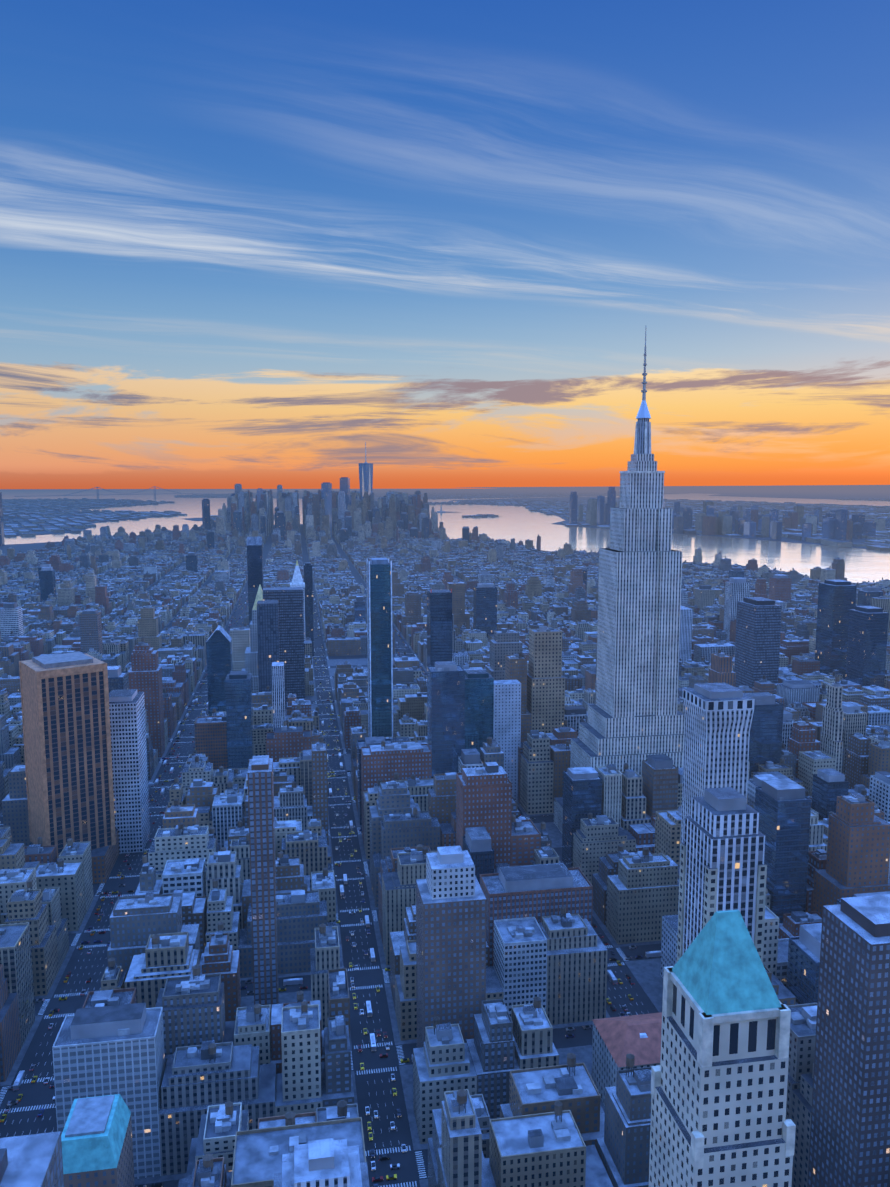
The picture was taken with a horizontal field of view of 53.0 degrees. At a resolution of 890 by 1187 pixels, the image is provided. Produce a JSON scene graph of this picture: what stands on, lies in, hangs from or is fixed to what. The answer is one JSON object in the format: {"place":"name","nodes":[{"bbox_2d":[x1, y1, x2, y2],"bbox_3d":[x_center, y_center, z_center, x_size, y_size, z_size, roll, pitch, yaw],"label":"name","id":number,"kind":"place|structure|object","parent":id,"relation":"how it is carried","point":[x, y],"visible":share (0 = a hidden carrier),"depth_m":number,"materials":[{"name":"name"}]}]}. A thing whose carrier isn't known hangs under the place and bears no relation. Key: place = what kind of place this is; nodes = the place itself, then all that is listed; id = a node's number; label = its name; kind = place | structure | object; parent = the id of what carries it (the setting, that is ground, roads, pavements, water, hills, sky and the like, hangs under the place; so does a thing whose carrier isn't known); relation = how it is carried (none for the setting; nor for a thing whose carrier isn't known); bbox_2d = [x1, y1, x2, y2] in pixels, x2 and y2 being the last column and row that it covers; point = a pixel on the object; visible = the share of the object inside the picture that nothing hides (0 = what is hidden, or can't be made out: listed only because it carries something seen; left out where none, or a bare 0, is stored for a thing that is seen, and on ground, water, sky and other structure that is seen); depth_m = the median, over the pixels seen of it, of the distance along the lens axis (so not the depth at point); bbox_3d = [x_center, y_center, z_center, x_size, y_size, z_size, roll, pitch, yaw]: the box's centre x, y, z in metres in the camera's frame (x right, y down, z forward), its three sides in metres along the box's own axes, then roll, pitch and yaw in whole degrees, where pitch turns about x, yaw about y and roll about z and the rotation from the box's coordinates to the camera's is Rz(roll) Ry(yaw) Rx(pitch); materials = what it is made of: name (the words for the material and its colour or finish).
{"place":"outdoors","nodes":[
{"label":"outdoors","id":0,"kind":"place"},
{"bbox_2d":[2,499,175,536],"bbox_3d":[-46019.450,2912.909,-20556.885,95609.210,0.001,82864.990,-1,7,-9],"label":"buildings","id":1,"kind":"structure","parent":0,"point":[44,532],"depth_m":7286.66,"materials":[{"name":"grey concrete"}]},
{"bbox_2d":[184,517,215,520],"bbox_3d":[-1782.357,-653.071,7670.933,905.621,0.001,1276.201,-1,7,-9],"label":"ground governors","id":2,"kind":"object","parent":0,"point":[199,519],"visible":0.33,"depth_m":7286.66,"materials":[{"name":"grey"}]},
{"bbox_2d":[0,524,852,1186],"bbox_3d":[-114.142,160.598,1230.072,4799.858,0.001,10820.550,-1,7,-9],"label":"street","id":3,"kind":"structure","parent":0,"point":[368,1082],"depth_m":569.77,"materials":[{"name":"grey asphalt"}]},
{"bbox_2d":[0,327,889,1186],"bbox_3d":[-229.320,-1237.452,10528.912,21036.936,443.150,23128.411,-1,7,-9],"label":"city","id":4,"kind":"object","parent":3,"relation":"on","point":[692,757],"visible":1,"depth_m":611.50,"materials":[{"name":"concrete"}]},
{"bbox_2d":[175,489,690,499],"bbox_3d":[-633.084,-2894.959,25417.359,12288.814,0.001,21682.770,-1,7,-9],"label":"distant land","id":5,"kind":"structure","parent":0,"point":[504,491],"depth_m":26388.94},
{"bbox_2d":[0,489,889,582],"bbox_3d":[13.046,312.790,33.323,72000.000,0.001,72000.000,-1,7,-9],"label":"water","id":6,"kind":"structure","parent":0,"point":[518,523],"depth_m":5808.31,"materials":[{"name":"blue liquid"}]},
{"bbox_2d":[0,0,889,488],"label":"sky","id":7,"kind":"structure","parent":0,"point":[252,244],"materials":[{"name":"blue"}]},
{"bbox_2d":[428,485,889,548],"bbox_3d":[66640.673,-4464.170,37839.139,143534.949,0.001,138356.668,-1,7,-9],"label":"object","id":8,"kind":"structure","parent":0,"point":[836,492],"depth_m":24129.79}
]}

